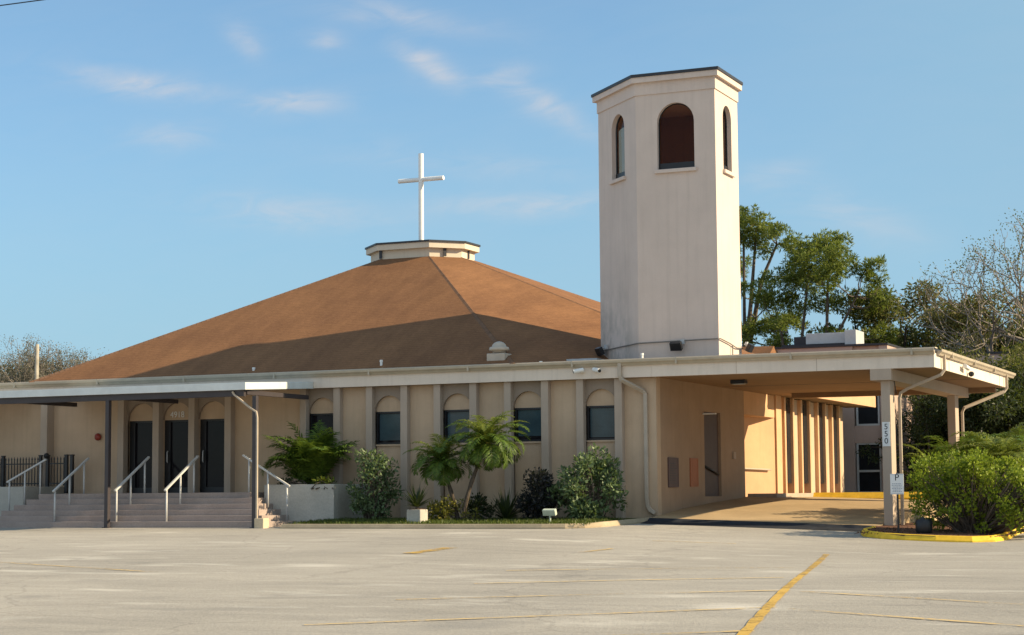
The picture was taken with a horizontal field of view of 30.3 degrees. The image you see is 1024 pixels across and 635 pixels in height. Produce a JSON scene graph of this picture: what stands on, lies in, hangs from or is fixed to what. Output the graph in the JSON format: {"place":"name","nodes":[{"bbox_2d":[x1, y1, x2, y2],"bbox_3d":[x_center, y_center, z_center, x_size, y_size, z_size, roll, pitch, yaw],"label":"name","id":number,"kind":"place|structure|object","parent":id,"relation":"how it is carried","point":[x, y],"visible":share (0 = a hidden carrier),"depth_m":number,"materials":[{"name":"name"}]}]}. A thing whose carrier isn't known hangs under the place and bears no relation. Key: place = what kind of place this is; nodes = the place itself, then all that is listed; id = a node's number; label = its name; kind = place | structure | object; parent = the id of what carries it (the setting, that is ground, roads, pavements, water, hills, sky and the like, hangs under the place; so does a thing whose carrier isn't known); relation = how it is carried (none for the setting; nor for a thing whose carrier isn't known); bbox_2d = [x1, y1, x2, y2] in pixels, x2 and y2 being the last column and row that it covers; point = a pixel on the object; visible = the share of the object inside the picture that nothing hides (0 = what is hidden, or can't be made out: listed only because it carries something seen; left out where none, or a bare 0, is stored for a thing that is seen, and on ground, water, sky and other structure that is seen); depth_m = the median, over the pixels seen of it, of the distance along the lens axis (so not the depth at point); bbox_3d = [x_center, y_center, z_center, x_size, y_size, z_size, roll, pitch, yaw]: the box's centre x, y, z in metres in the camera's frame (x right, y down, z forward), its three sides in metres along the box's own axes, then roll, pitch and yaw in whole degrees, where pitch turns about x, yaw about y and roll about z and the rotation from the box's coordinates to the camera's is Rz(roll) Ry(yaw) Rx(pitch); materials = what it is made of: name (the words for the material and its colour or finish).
{"place":"outdoors","nodes":[
{"label":"outdoors","id":0,"kind":"place"},
{"bbox_2d":[0,0,41,5],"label":"overhead wire","id":1,"kind":"object","parent":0,"point":[20,2],"visible":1,"depth_m":59.10,"materials":[{"name":"black metal"}]},
{"bbox_2d":[287,516,635,524],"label":"garden bed ground","id":2,"kind":"structure","parent":0,"point":[532,523],"depth_m":49.11,"materials":[{"name":"green plant"}]},
{"bbox_2d":[346,448,403,518],"bbox_3d":[-3.773,4.560,50.888,1.628,2.122,1.522,-3,-6,24],"label":"variegated shrub","id":3,"kind":"object","parent":2,"relation":"on","point":[373,503],"visible":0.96,"depth_m":50.65,"materials":[{"name":"green plant"}]},
{"bbox_2d":[407,509,427,523],"bbox_3d":[-2.436,5.161,48.582,0.400,0.485,0.440,-3,-6,24],"label":"block planter","id":4,"kind":"object","parent":2,"relation":"on","point":[413,515],"visible":0.6,"depth_m":48.41,"materials":[{"name":"grey concrete"}]},
{"bbox_2d":[401,485,434,508],"bbox_3d":[-2.430,4.576,48.633,1.062,0.701,1.156,0,-5,-8],"label":"spiky plant","id":5,"kind":"object","parent":4,"relation":"in","point":[417,499],"visible":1,"depth_m":48.53,"materials":[{"name":"green plant"}]},
{"bbox_2d":[402,433,473,520],"bbox_3d":[-1.829,4.237,49.551,1.913,2.373,1.815,-3,-6,24],"label":"date palm","id":6,"kind":"object","parent":2,"relation":"on","point":[436,465],"visible":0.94,"depth_m":49.35,"materials":[{"name":"green plant"}]},
{"bbox_2d":[427,494,463,520],"bbox_3d":[-1.771,5.027,49.256,1.035,0.856,0.962,-3,-6,24],"label":"croton shrub","id":7,"kind":"object","parent":2,"relation":"on","point":[446,511],"visible":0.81,"depth_m":49.16,"materials":[{"name":"green plant"}]},
{"bbox_2d":[460,507,487,520],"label":"croton shrub","id":8,"kind":"object","parent":2,"relation":"on","point":[473,516],"visible":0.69,"depth_m":48.66,"materials":[{"name":"green plant"}]},
{"bbox_2d":[457,492,500,518],"bbox_3d":[-0.810,5.005,49.340,1.205,0.930,1.002,-3,-6,24],"label":"shrub","id":9,"kind":"object","parent":2,"relation":"on","point":[475,503],"visible":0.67,"depth_m":49.25,"materials":[{"name":"green plant"}]},
{"bbox_2d":[442,410,529,519],"bbox_3d":[-0.656,3.885,49.093,2.357,2.964,2.225,0,-5,-2],"label":"date palm","id":10,"kind":"object","parent":2,"relation":"on","point":[481,445],"visible":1,"depth_m":48.89,"materials":[{"name":"green plant"}]},
{"bbox_2d":[484,489,526,518],"bbox_3d":[-0.153,4.821,48.893,1.718,0.945,1.500,0,-5,-1],"label":"spiky plant","id":11,"kind":"object","parent":2,"relation":"on","point":[506,510],"visible":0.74,"depth_m":48.77,"materials":[{"name":"green plant"}]},
{"bbox_2d":[513,467,565,519],"bbox_3d":[0.740,4.603,48.639,1.505,1.547,1.450,-3,-6,24],"label":"purple black bush","id":12,"kind":"object","parent":2,"relation":"on","point":[537,502],"visible":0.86,"depth_m":48.38,"materials":[{"name":"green plant"}]},
{"bbox_2d":[542,509,556,520],"bbox_3d":[0.931,4.956,46.741,0.340,0.461,0.169,-3,-6,24],"label":"ground floodlight","id":13,"kind":"object","parent":2,"relation":"on","point":[549,512],"visible":0.93,"depth_m":46.70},
{"bbox_2d":[544,442,628,519],"bbox_3d":[1.962,4.268,48.226,2.257,2.186,1.859,-3,-6,24],"label":"variegated bush","id":14,"kind":"object","parent":2,"relation":"on","point":[579,500],"visible":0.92,"depth_m":48.03,"materials":[{"name":"green plant"}]},
{"bbox_2d":[0,520,1023,634],"bbox_3d":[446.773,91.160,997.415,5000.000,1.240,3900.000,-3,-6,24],"label":"parking lot ground","id":15,"kind":"structure","parent":0,"point":[233,581],"depth_m":26.64,"materials":[{"name":"concrete"}]},
{"bbox_2d":[0,333,52,381],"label":"bare tree","id":16,"kind":"object","parent":15,"relation":"on","point":[19,355],"visible":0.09,"depth_m":112.21,"materials":[{"name":"grey plant"}]},
{"bbox_2d":[0,361,62,381],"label":"bushy tree","id":17,"kind":"object","parent":15,"relation":"on","point":[16,370],"visible":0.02,"depth_m":110.26,"materials":[{"name":"green plant"}]},
{"bbox_2d":[0,487,63,515],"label":"planter wall","id":18,"kind":"structure","parent":15,"relation":"on","point":[17,495],"depth_m":55.43,"materials":[{"name":"grey concrete"}]},
{"bbox_2d":[0,455,42,486],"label":"iron fence","id":19,"kind":"object","parent":18,"relation":"on","point":[3,464],"visible":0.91,"depth_m":56.97,"materials":[{"name":"black metal"}]},
{"bbox_2d":[44,453,74,492],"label":"iron gate","id":20,"kind":"structure","parent":18,"relation":"on","point":[48,476],"depth_m":56.31,"materials":[{"name":"black metal"}]},
{"bbox_2d":[34,344,38,379],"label":"utility pole","id":21,"kind":"object","parent":15,"relation":"on","point":[36,361],"visible":0.2,"depth_m":102.14,"materials":[{"name":"brown wood"}]},
{"bbox_2d":[0,335,108,382],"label":"bare tree","id":22,"kind":"object","parent":15,"relation":"on","point":[30,376],"visible":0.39,"depth_m":108.18,"materials":[{"name":"grey plant"}]},
{"bbox_2d":[0,492,295,527],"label":"entrance steps","id":23,"kind":"structure","parent":15,"relation":"on","point":[210,510],"depth_m":52.11,"materials":[{"name":"concrete"}]},
{"bbox_2d":[6,459,46,510],"bbox_3d":[-14.047,4.890,54.687,1.395,1.580,0.070,-3,-6,24],"label":"handrail","id":24,"kind":"object","parent":23,"relation":"on","point":[25,471],"visible":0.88,"depth_m":54.69,"materials":[{"name":"metal"}]},
{"bbox_2d":[52,457,89,521],"bbox_3d":[-12.489,4.897,53.522,0.070,1.886,1.619,-3,-6,24],"label":"handrail","id":25,"kind":"object","parent":23,"relation":"on","point":[71,474],"visible":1,"depth_m":53.47,"materials":[{"name":"metal"}]},
{"bbox_2d":[114,456,149,521],"bbox_3d":[-10.590,4.804,52.680,0.070,1.886,1.619,-3,-6,24],"label":"handrail","id":26,"kind":"object","parent":23,"relation":"on","point":[130,475],"visible":1,"depth_m":52.61,"materials":[{"name":"metal"}]},
{"bbox_2d":[164,455,198,521],"bbox_3d":[-9.092,4.730,52.016,0.070,1.886,1.619,-3,-6,24],"label":"handrail","id":27,"kind":"object","parent":23,"relation":"on","point":[181,473],"visible":1,"depth_m":51.95,"materials":[{"name":"metal"}]},
{"bbox_2d":[242,454,289,519],"bbox_3d":[-6.688,4.612,51.416,1.499,1.793,0.070,-3,-6,24],"label":"handrail","id":28,"kind":"object","parent":23,"relation":"on","point":[267,471],"visible":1,"depth_m":51.37,"materials":[{"name":"metal"}]},
{"bbox_2d":[0,382,312,527],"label":"entrance canopy","id":29,"kind":"object","parent":15,"relation":"on","point":[172,394],"visible":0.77,"depth_m":51.69,"materials":[{"name":"white metal"}]},
{"bbox_2d":[254,518,268,527],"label":"concrete block","id":30,"kind":"structure","parent":15,"relation":"on","point":[261,522],"depth_m":49.49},
{"bbox_2d":[264,484,365,523],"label":"planter wall","id":31,"kind":"structure","parent":15,"relation":"on","point":[306,502],"depth_m":51.30,"materials":[{"name":"grey concrete"}]},
{"bbox_2d":[277,474,306,484],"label":"shrub","id":32,"kind":"object","parent":31,"relation":"on","point":[289,481],"visible":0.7,"depth_m":51.80,"materials":[{"name":"green plant"}]},
{"bbox_2d":[259,420,359,483],"bbox_3d":[-5.397,3.761,52.263,2.881,1.892,2.874,-3,-6,24],"label":"areca palm","id":33,"kind":"object","parent":31,"relation":"on","point":[308,460],"visible":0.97,"depth_m":51.77,"materials":[{"name":"plant"}]},
{"bbox_2d":[311,475,337,489],"bbox_3d":[-5.067,4.471,51.272,0.749,0.394,0.758,-3,-6,24],"label":"fern","id":34,"kind":"object","parent":31,"relation":"on","point":[323,480],"visible":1,"depth_m":51.25,"materials":[{"name":"green plant"}]},
{"bbox_2d":[406,547,450,552],"bbox_3d":[-1.547,4.434,36.024,0.322,0.050,2.209,-2,-6,19],"label":"painted line","id":35,"kind":"object","parent":15,"relation":"on","point":[427,550],"visible":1,"depth_m":35.92,"materials":[{"name":"yellow paint"}]},
{"bbox_2d":[0,239,875,518],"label":"church","id":36,"kind":"structure","parent":15,"relation":"on","point":[429,322],"depth_m":54.90,"materials":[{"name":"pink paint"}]},
{"bbox_2d":[129,421,152,492],"bbox_3d":[-10.879,4.130,55.980,1.012,2.135,0.090,-3,-6,24],"label":"door","id":37,"kind":"structure","parent":36,"relation":"in","point":[140,431],"depth_m":56.03,"materials":[{"name":"black glass"}]},
{"bbox_2d":[164,420,187,492],"bbox_3d":[-9.762,4.071,55.432,1.012,2.135,0.187,-3,-6,24],"label":"door","id":38,"kind":"structure","parent":36,"relation":"in","point":[176,431],"depth_m":55.52,"materials":[{"name":"black glass"}]},
{"bbox_2d":[200,419,223,492],"bbox_3d":[-8.634,4.015,54.932,1.012,2.135,0.187,-3,-6,24],"label":"door","id":39,"kind":"structure","parent":36,"relation":"in","point":[211,430],"depth_m":55.02,"materials":[{"name":"black glass"}]},
{"bbox_2d":[311,413,332,446],"bbox_3d":[-5.307,3.196,53.536,0.880,0.955,0.130,-3,-6,24],"label":"window","id":40,"kind":"structure","parent":36,"relation":"in","point":[326,418],"depth_m":53.61,"materials":[{"name":"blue glass"}]},
{"bbox_2d":[376,411,399,445],"bbox_3d":[-3.371,3.101,52.677,0.880,0.955,0.130,-3,-6,24],"label":"window","id":41,"kind":"structure","parent":36,"relation":"in","point":[388,423],"depth_m":52.72,"materials":[{"name":"blue glass"}]},
{"bbox_2d":[398,153,443,239],"bbox_3d":[-3.048,-3.917,63.395,1.680,3.190,0.400,-3,-6,24],"label":"cross","id":42,"kind":"object","parent":36,"relation":"on","point":[421,179],"visible":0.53,"depth_m":63.35,"materials":[{"name":"white paint"}]},
{"bbox_2d":[444,409,468,444],"bbox_3d":[-1.444,3.006,51.823,0.880,0.955,0.130,-3,-6,24],"label":"window","id":43,"kind":"structure","parent":36,"relation":"in","point":[450,416],"depth_m":51.91,"materials":[{"name":"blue glass"}]},
{"bbox_2d":[487,341,510,363],"bbox_3d":[-0.350,0.985,51.575,0.560,0.670,0.560,-3,-6,24],"label":"roof vent","id":44,"kind":"object","parent":36,"relation":"on","point":[499,349],"visible":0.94,"depth_m":51.39,"materials":[{"name":"metal"}]},
{"bbox_2d":[514,407,540,442],"bbox_3d":[0.492,2.911,50.964,0.880,0.955,0.130,-3,-6,24],"label":"window","id":45,"kind":"structure","parent":36,"relation":"in","point":[532,416],"depth_m":51.00,"materials":[{"name":"blue glass"}]},
{"bbox_2d":[573,368,584,373],"bbox_3d":[1.759,1.410,49.973,0.320,0.160,0.186,0,-5,-1],"label":"security camera","id":46,"kind":"object","parent":36,"relation":"attached to","point":[579,370],"visible":1,"depth_m":49.89,"materials":[{"name":"white paint"}]},
{"bbox_2d":[566,358,605,360],"bbox_3d":[1.964,1.195,51.718,0.993,0.260,1.581,-2,-6,16],"label":"flashing saddle","id":47,"kind":"object","parent":36,"relation":"on","point":[584,359],"visible":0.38,"depth_m":51.72,"materials":[{"name":"grey metal"}]},
{"bbox_2d":[587,405,614,441],"bbox_3d":[2.410,2.817,50.114,0.880,0.955,0.130,-3,-6,24],"label":"window","id":48,"kind":"structure","parent":36,"relation":"in","point":[600,419],"depth_m":50.15,"materials":[{"name":"black glass"}]},
{"bbox_2d":[591,66,742,358],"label":"bell tower","id":49,"kind":"structure","parent":36,"relation":"on","point":[669,234],"depth_m":51.02,"materials":[{"name":"paint"}]},
{"bbox_2d":[594,344,607,355],"bbox_3d":[2.481,0.916,52.731,0.255,0.305,0.350,2,-6,-21],"label":"floodlight","id":50,"kind":"object","parent":49,"relation":"attached to","point":[599,351],"visible":1,"depth_m":52.62,"materials":[{"name":"black metal"}]},
{"bbox_2d":[609,116,625,184],"bbox_3d":[2.992,-4.707,52.483,0.260,1.938,1.000,2,-6,-21],"label":"window","id":51,"kind":"structure","parent":49,"relation":"in","point":[620,177],"depth_m":52.77,"materials":[{"name":"beige concrete"}]},
{"bbox_2d":[654,103,696,173],"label":"window","id":52,"kind":"structure","parent":49,"relation":"in","point":[690,165],"depth_m":50.91,"materials":[{"name":"beige concrete"}]},
{"bbox_2d":[669,339,684,350],"bbox_3d":[4.380,0.736,50.207,0.350,0.305,0.255,-3,-6,24],"label":"floodlight","id":53,"kind":"object","parent":49,"relation":"attached to","point":[676,346],"visible":1,"depth_m":50.14,"materials":[{"name":"black metal"}]},
{"bbox_2d":[723,109,735,177],"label":"window","id":54,"kind":"structure","parent":49,"relation":"in","point":[725,170],"depth_m":51.77,"materials":[{"name":"beige concrete"}]},
{"bbox_2d":[744,342,754,352],"bbox_3d":[6.476,0.808,51.684,0.255,0.305,0.350,-3,-6,24],"label":"floodlight","id":55,"kind":"object","parent":49,"relation":"attached to","point":[749,347],"visible":1,"depth_m":51.54,"materials":[{"name":"black metal"}]},
{"bbox_2d":[668,457,678,486],"bbox_3d":[4.300,4.131,50.386,0.035,0.790,0.800,-3,-6,24],"label":"plaque","id":56,"kind":"object","parent":36,"relation":"attached to","point":[673,472],"visible":1,"depth_m":50.36,"materials":[{"name":"brown metal"}]},
{"bbox_2d":[689,458,698,486],"bbox_3d":[5.005,4.257,51.961,0.035,0.780,0.660,-3,-6,24],"label":"plaque","id":57,"kind":"object","parent":36,"relation":"attached to","point":[694,474],"visible":1,"depth_m":51.93,"materials":[{"name":"ceramic"}]},
{"bbox_2d":[704,412,719,495],"bbox_3d":[5.639,3.877,53.635,0.112,2.380,1.500,-3,-6,24],"label":"door","id":58,"kind":"structure","parent":36,"relation":"in","point":[712,474],"depth_m":53.74,"materials":[{"name":"brown paint"}]},
{"bbox_2d":[786,398,791,482],"bbox_3d":[8.768,3.978,60.997,0.235,2.740,0.810,-3,-6,24],"label":"slit window","id":59,"kind":"structure","parent":36,"relation":"in","point":[788,432],"depth_m":61.08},
{"bbox_2d":[802,401,807,483],"bbox_3d":[9.587,4.143,62.826,0.235,2.740,0.870,-3,-6,24],"label":"slit window","id":60,"kind":"structure","parent":36,"relation":"in","point":[804,403],"depth_m":62.93,"materials":[{"name":"glass"}]},
{"bbox_2d":[819,403,823,483],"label":"slit window","id":61,"kind":"structure","parent":36,"relation":"in","point":[820,405],"depth_m":64.80,"materials":[{"name":"glass"}]},
{"bbox_2d":[833,406,837,483],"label":"slit window","id":62,"kind":"structure","parent":36,"relation":"in","point":[834,407],"depth_m":66.55,"materials":[{"name":"glass"}]},
{"bbox_2d":[280,517,651,528],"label":"garden kerb","id":63,"kind":"structure","parent":15,"relation":"on","point":[466,526],"depth_m":47.17,"materials":[{"name":"concrete"}]},
{"bbox_2d":[304,607,766,624],"bbox_3d":[0.387,3.210,20.371,5.279,0.067,0.101,1,-6,-15],"label":"painted line","id":64,"kind":"object","parent":15,"relation":"on","point":[528,616],"visible":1,"depth_m":20.31,"materials":[{"name":"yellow paint"}]},
{"bbox_2d":[400,590,769,599],"bbox_3d":[0.968,3.442,23.471,4.840,0.039,0.104,0,-5,-9],"label":"painted line","id":65,"kind":"object","parent":15,"relation":"on","point":[588,594],"visible":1,"depth_m":23.39,"materials":[{"name":"yellow paint"}]},
{"bbox_2d":[475,577,774,583],"bbox_3d":[1.691,3.697,26.615,4.561,0.008,0.110,1,-6,-14],"label":"painted line","id":66,"kind":"object","parent":15,"relation":"on","point":[641,579],"visible":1,"depth_m":26.51,"materials":[{"name":"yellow paint"}]},
{"bbox_2d":[739,204,810,346],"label":"pine tree","id":67,"kind":"object","parent":15,"relation":"on","point":[750,327],"visible":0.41,"depth_m":87.59,"materials":[{"name":"green plant"}]},
{"bbox_2d":[737,554,828,634],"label":"painted line","id":68,"kind":"object","parent":15,"relation":"on","point":[769,604],"visible":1,"depth_m":21.68,"materials":[{"name":"yellow paint"}]},
{"bbox_2d":[748,228,900,346],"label":"pine tree","id":69,"kind":"object","parent":15,"relation":"on","point":[807,275],"visible":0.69,"depth_m":84.49,"materials":[{"name":"green plant"}]},
{"bbox_2d":[799,284,943,349],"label":"bushy tree","id":70,"kind":"object","parent":15,"relation":"on","point":[886,314],"visible":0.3,"depth_m":85.14,"materials":[{"name":"green plant"}]},
{"bbox_2d":[742,343,1023,491],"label":"building","id":71,"kind":"structure","parent":15,"relation":"on","point":[862,426],"depth_m":71.58,"materials":[{"name":"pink paint"}]},
{"bbox_2d":[782,330,863,346],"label":"rooftop unit","id":72,"kind":"object","parent":71,"relation":"on","point":[848,337],"visible":0.75,"depth_m":72.83,"materials":[{"name":"grey metal"}]},
{"bbox_2d":[856,396,880,425],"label":"window","id":73,"kind":"structure","parent":71,"relation":"in","point":[865,416],"depth_m":71.56,"materials":[{"name":"glass"}]},
{"bbox_2d":[856,443,881,491],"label":"window","id":74,"kind":"structure","parent":71,"relation":"in","point":[869,477],"depth_m":71.38,"materials":[{"name":"glass"}]},
{"bbox_2d":[801,591,1011,603],"bbox_3d":[5.019,3.244,21.702,0.103,0.034,4.701,4,-7,-37],"label":"painted line","id":75,"kind":"object","parent":15,"relation":"on","point":[894,596],"visible":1,"depth_m":22.39,"materials":[{"name":"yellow paint"}]},
{"bbox_2d":[828,611,1021,625],"bbox_3d":[4.386,3.047,19.035,0.101,0.044,4.412,4,-7,-37],"label":"painted line","id":76,"kind":"object","parent":15,"relation":"on","point":[940,619],"visible":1,"depth_m":18.98,"materials":[{"name":"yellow paint"}]},
{"bbox_2d":[877,277,1001,345],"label":"bushy tree","id":77,"kind":"object","parent":15,"relation":"on","point":[913,307],"visible":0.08,"depth_m":87.67,"materials":[{"name":"green plant"}]},
{"bbox_2d":[900,298,998,351],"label":"bushy tree","id":78,"kind":"object","parent":15,"relation":"on","point":[926,324],"visible":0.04,"depth_m":85.26,"materials":[{"name":"green plant"}]},
{"bbox_2d":[876,207,1023,414],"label":"bare tree","id":79,"kind":"object","parent":15,"relation":"on","point":[997,328],"visible":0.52,"depth_m":77.77,"materials":[{"name":"grey plant"}]},
{"bbox_2d":[911,341,1023,454],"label":"evergreen tree","id":80,"kind":"object","parent":15,"relation":"on","point":[1019,349],"visible":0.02,"depth_m":72.52,"materials":[{"name":"green plant"}]},
{"bbox_2d":[918,287,1022,352],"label":"bushy tree","id":81,"kind":"object","parent":15,"relation":"on","point":[956,316],"visible":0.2,"depth_m":83.03,"materials":[{"name":"green plant"}]},
{"bbox_2d":[939,346,1023,466],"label":"evergreen tree","id":82,"kind":"object","parent":15,"relation":"on","point":[1014,362],"visible":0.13,"depth_m":70.02,"materials":[{"name":"green plant"}]},
{"bbox_2d":[978,315,1023,351],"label":"bushy tree","id":83,"kind":"object","parent":15,"relation":"on","point":[1010,342],"visible":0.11,"depth_m":83.09,"materials":[{"name":"green plant"}]},
{"bbox_2d":[1000,429,1023,470],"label":"cycad palm","id":84,"kind":"object","parent":15,"relation":"on","point":[1019,440],"visible":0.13,"depth_m":49.71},
{"bbox_2d":[0,0,1023,373],"label":"sky","id":85,"kind":"structure","parent":0,"point":[167,166],"materials":[{"name":"blue"}]},
{"bbox_2d":[642,518,871,530],"bbox_3d":[6.189,5.162,47.115,6.120,0.345,0.698,-3,-6,24],"label":"asphalt apron","id":86,"kind":"object","parent":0,"point":[810,526],"visible":0.93,"depth_m":47.26,"materials":[{"name":"asphalt"}]},
{"bbox_2d":[748,493,813,497],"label":"side walk","id":87,"kind":"structure","parent":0,"point":[776,495],"depth_m":56.55,"materials":[{"name":"concrete"}]},
{"bbox_2d":[652,497,946,525],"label":"driveway","id":88,"kind":"structure","parent":0,"point":[843,511],"depth_m":50.24,"materials":[{"name":"beige concrete"}]},
{"bbox_2d":[813,492,941,500],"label":"straight yellow kerb","id":89,"kind":"structure","parent":88,"relation":"on","point":[875,495],"depth_m":59.16,"materials":[{"name":"paint"}]},
{"bbox_2d":[869,522,1023,536],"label":"mulch bed ground","id":90,"kind":"structure","parent":0,"point":[910,526],"depth_m":43.96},
{"bbox_2d":[649,347,1015,524],"bbox_3d":[9.338,3.671,52.632,7.499,4.685,11.444,-3,-6,24],"label":"carport","id":91,"kind":"object","parent":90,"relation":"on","point":[887,375],"visible":0.84,"depth_m":48.62,"materials":[{"name":"paint"}]},
{"bbox_2d":[730,380,747,384],"bbox_3d":[6.123,1.748,51.026,0.400,0.115,0.300,-3,-6,24],"label":"ceiling light","id":92,"kind":"object","parent":91,"relation":"attached to","point":[737,382],"visible":1,"depth_m":50.91,"materials":[{"name":"black metal"}]},
{"bbox_2d":[882,422,889,445],"bbox_3d":[9.262,2.887,46.791,0.190,0.600,0.016,-3,-6,24],"label":"number plate","id":93,"kind":"object","parent":91,"relation":"attached to","point":[886,433],"visible":1,"depth_m":46.79,"materials":[{"name":"metal"}]},
{"bbox_2d":[962,364,973,376],"bbox_3d":[11.982,1.391,49.740,0.185,0.288,1.085,-3,-6,24],"label":"security camera","id":94,"kind":"object","parent":91,"relation":"attached to","point":[968,368],"visible":1,"depth_m":49.55,"materials":[{"name":"white paint"}]},
{"bbox_2d":[890,473,903,532],"bbox_3d":[8.873,4.369,43.477,0.310,1.602,0.052,-3,-6,24],"label":"parking sign","id":95,"kind":"object","parent":90,"relation":"on","point":[897,483],"visible":1,"depth_m":43.49,"materials":[{"name":"white metal"}]},
{"bbox_2d":[915,517,932,533],"bbox_3d":[9.452,4.772,43.381,0.400,0.398,0.400,-3,-6,24],"label":"ground light","id":96,"kind":"object","parent":90,"relation":"on","point":[923,525],"visible":0.91,"depth_m":43.23,"materials":[{"name":"black metal"}]},
{"bbox_2d":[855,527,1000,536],"bbox_3d":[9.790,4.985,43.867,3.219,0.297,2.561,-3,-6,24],"label":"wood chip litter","id":97,"kind":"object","parent":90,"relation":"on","point":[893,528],"visible":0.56,"depth_m":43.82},
{"bbox_2d":[897,444,965,490],"bbox_3d":[10.949,3.906,48.598,2.128,1.376,2.380,-1,-5,10],"label":"cycad palm","id":98,"kind":"object","parent":90,"relation":"on","point":[910,487],"visible":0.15,"depth_m":48.76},
{"bbox_2d":[861,526,1023,541],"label":"yellow kerb","id":99,"kind":"structure","parent":90,"relation":"on","point":[936,538],"depth_m":42.49,"materials":[{"name":"paint"}]},
{"bbox_2d":[906,446,1023,533],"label":"clipped hedge","id":100,"kind":"object","parent":90,"relation":"on","point":[972,493],"visible":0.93,"depth_m":43.52,"materials":[{"name":"green plant"}]},
{"bbox_2d":[947,422,1023,470],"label":"cycad palm","id":101,"kind":"object","parent":90,"relation":"on","point":[1000,447],"visible":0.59,"depth_m":47.03,"materials":[{"name":"plant"}]},
{"bbox_2d":[896,433,1008,458],"bbox_3d":[11.620,3.647,49.729,3.151,1.324,2.585,-3,-6,24],"label":"cycad palm","id":102,"kind":"object","parent":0,"point":[942,447],"visible":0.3,"depth_m":49.35,"materials":[{"name":"plant"}]},
{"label":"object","id":103,"kind":"structure","parent":0,"visible":0},
{"bbox_2d":[855,394,946,470],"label":"leaning shrub tree","id":104,"kind":"object","parent":103,"relation":"on","point":[924,406],"visible":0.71,"depth_m":69.09,"materials":[{"name":"green plant"}]},
{"bbox_2d":[896,394,1016,491],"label":"evergreen tree","id":105,"kind":"object","parent":103,"relation":"on","point":[943,432],"visible":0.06,"depth_m":71.04,"materials":[{"name":"green plant"}]},
{"bbox_2d":[928,361,1023,457],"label":"evergreen tree","id":106,"kind":"object","parent":103,"relation":"on","point":[987,414],"visible":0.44,"depth_m":68.32,"materials":[{"name":"green plant"}]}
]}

